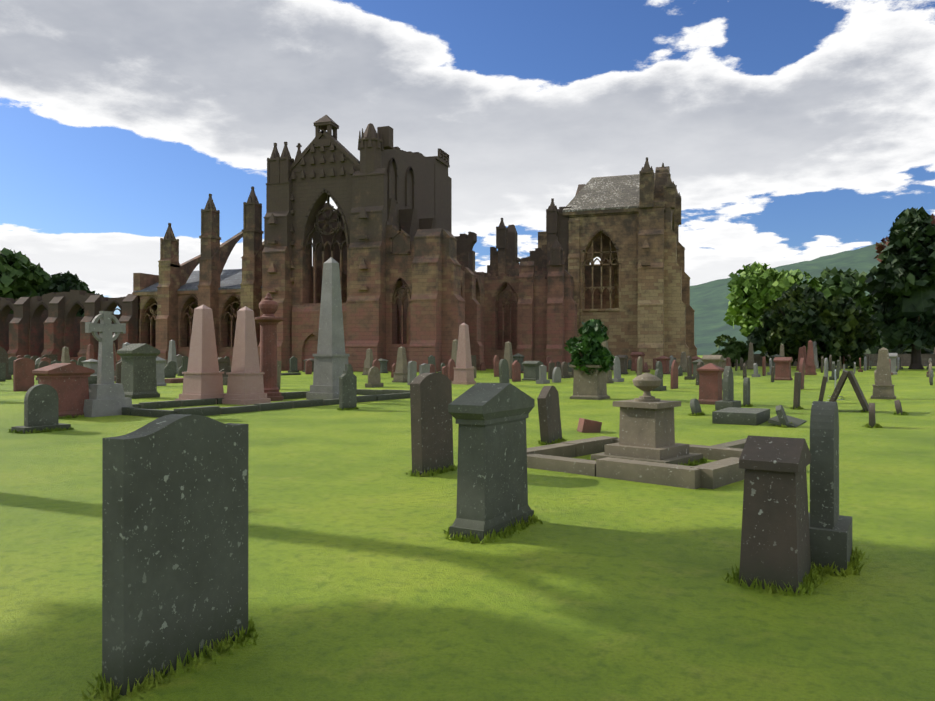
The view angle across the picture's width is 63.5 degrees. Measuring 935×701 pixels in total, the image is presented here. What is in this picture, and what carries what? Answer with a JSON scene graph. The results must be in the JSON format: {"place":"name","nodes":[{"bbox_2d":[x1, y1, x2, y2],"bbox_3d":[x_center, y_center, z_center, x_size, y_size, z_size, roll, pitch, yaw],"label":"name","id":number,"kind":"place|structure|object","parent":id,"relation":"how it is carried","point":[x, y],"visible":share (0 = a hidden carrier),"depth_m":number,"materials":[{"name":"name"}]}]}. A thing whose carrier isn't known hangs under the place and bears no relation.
{"place":"outdoors","nodes":[
{"label":"outdoors","id":0,"kind":"place"},
{"bbox_2d":[0,248,50,313],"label":"tree","id":1,"kind":"object","parent":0,"point":[31,277],"depth_m":145.25,"materials":[{"name":"green plant"}]},
{"bbox_2d":[0,355,934,700],"bbox_3d":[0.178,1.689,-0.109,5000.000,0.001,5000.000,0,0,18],"label":"ground","id":2,"kind":"structure","parent":0,"point":[368,579],"depth_m":5.76,"materials":[{"name":"green plant"}]},
{"bbox_2d":[0,290,138,361],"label":"ruined nave bays","id":3,"kind":"object","parent":2,"relation":"on","point":[31,326],"visible":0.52,"depth_m":86.29,"materials":[{"name":"stone"}]},
{"bbox_2d":[132,186,263,365],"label":"flying buttresses","id":4,"kind":"structure","parent":2,"relation":"on","point":[166,312],"depth_m":80.09,"materials":[{"name":"stone"}]},
{"bbox_2d":[134,266,312,291],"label":"slate roof","id":5,"kind":"structure","parent":4,"relation":"on","point":[230,278],"depth_m":83.05,"materials":[{"name":"grey stone"}]},
{"bbox_2d":[175,305,475,404],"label":"obelisks","id":6,"kind":"object","parent":2,"relation":"on","point":[203,378],"visible":0.96,"depth_m":24.99,"materials":[{"name":"pink stone"}]},
{"bbox_2d":[257,115,474,371],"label":"transept","id":7,"kind":"structure","parent":2,"relation":"on","point":[377,186],"depth_m":71.71,"materials":[{"name":"stone"}]},
{"bbox_2d":[6,404,908,700],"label":"grass tufts","id":8,"kind":"object","parent":2,"relation":"on","point":[102,688],"depth_m":5.38,"materials":[{"name":"green plant"}]},
{"bbox_2d":[0,346,930,592],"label":"gravestones","id":9,"kind":"object","parent":2,"relation":"on","point":[775,539],"visible":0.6,"depth_m":5.58,"materials":[{"name":"grey stone"}]},
{"bbox_2d":[0,344,932,695],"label":"gravestones","id":10,"kind":"object","parent":2,"relation":"on","point":[174,534],"visible":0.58,"depth_m":4.40,"materials":[{"name":"grey stone"}]},
{"bbox_2d":[35,257,899,416],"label":"gravestones","id":11,"kind":"object","parent":2,"relation":"on","point":[106,395],"visible":0.67,"depth_m":27.20,"materials":[{"name":"grey stone"}]},
{"bbox_2d":[13,292,927,432],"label":"gravestones","id":12,"kind":"object","parent":2,"relation":"on","point":[68,382],"visible":0.56,"depth_m":26.69,"materials":[{"name":"stone"}]},
{"bbox_2d":[61,339,933,488],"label":"gravestones","id":13,"kind":"object","parent":2,"relation":"on","point":[644,447],"visible":0.77,"depth_m":11.54,"materials":[{"name":"beige stone"}]},
{"bbox_2d":[564,319,614,374],"bbox_3d":[4.513,0.293,27.705,1.842,2.963,1.823,0,0,18],"label":"shrub","id":14,"kind":"object","parent":13,"relation":"on","point":[589,346],"depth_m":27.33,"materials":[{"name":"green plant"}]},
{"bbox_2d":[386,164,613,371],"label":"transept aisle chapels","id":15,"kind":"object","parent":2,"relation":"on","point":[526,307],"visible":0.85,"depth_m":76.85,"materials":[{"name":"stone"}]},
{"bbox_2d":[538,157,696,368],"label":"presbytery","id":16,"kind":"structure","parent":2,"relation":"on","point":[650,314],"depth_m":80.79,"materials":[{"name":"stone"}]},
{"bbox_2d":[562,173,654,211],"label":"roof","id":17,"kind":"structure","parent":16,"relation":"attached to","point":[609,192],"depth_m":83.77,"materials":[{"name":"grey stone"}]},
{"bbox_2d":[711,334,748,366],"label":"shrub","id":18,"kind":"object","parent":2,"relation":"on","point":[733,350],"depth_m":87.86,"materials":[{"name":"green plant"}]},
{"bbox_2d":[723,261,831,336],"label":"lime","id":19,"kind":"object","parent":2,"relation":"on","point":[755,288],"visible":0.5,"depth_m":110.79,"materials":[{"name":"green plant"}]},
{"bbox_2d":[746,283,876,368],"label":"yew","id":20,"kind":"object","parent":2,"relation":"on","point":[817,317],"depth_m":82.45,"materials":[{"name":"green plant"}]},
{"bbox_2d":[818,266,883,348],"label":"tree","id":21,"kind":"object","parent":2,"relation":"on","point":[850,283],"visible":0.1,"depth_m":114.78,"materials":[{"name":"green plant"}]},
{"bbox_2d":[864,329,933,353],"bbox_3d":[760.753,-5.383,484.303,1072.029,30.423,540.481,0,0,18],"label":"valley tree belt","id":22,"kind":"object","parent":2,"relation":"on","point":[901,350],"visible":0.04,"depth_m":424.05,"materials":[{"name":"green plant"}]},
{"bbox_2d":[864,206,934,368],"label":"tree","id":23,"kind":"object","parent":2,"relation":"on","point":[901,287],"depth_m":75.61,"materials":[{"name":"green plant"}]},
{"bbox_2d":[874,213,934,353],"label":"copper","id":24,"kind":"object","parent":2,"relation":"on","point":[880,247],"depth_m":124.66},
{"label":"trunk","id":25,"kind":"object","parent":2,"relation":"on","visible":0},
{"bbox_2d":[37,270,103,316],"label":"tree","id":26,"kind":"object","parent":25,"relation":"attached to","point":[68,281],"visible":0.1,"depth_m":145.32,"materials":[{"name":"green plant"}]},
{"bbox_2d":[0,0,934,314],"label":"sky","id":27,"kind":"structure","parent":0,"point":[787,132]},
{"bbox_2d":[690,241,933,354],"bbox_3d":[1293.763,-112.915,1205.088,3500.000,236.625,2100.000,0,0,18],"label":"hills","id":28,"kind":"structure","parent":0,"point":[709,304],"depth_m":984.51,"materials":[{"name":"green plant"}]},
{"bbox_2d":[731,354,934,365],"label":"kirkyard wall","id":29,"kind":"structure","parent":0,"point":[904,358],"depth_m":94.54,"materials":[{"name":"brown stone"}]},
{"bbox_2d":[827,369,842,399],"bbox_3d":[13.668,1.250,28.066,0.500,1.050,2.340,0,0,26],"label":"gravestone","id":30,"kind":"object","parent":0,"point":[835,386],"visible":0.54,"depth_m":27.01,"materials":[{"name":"grey stone"}]}
]}

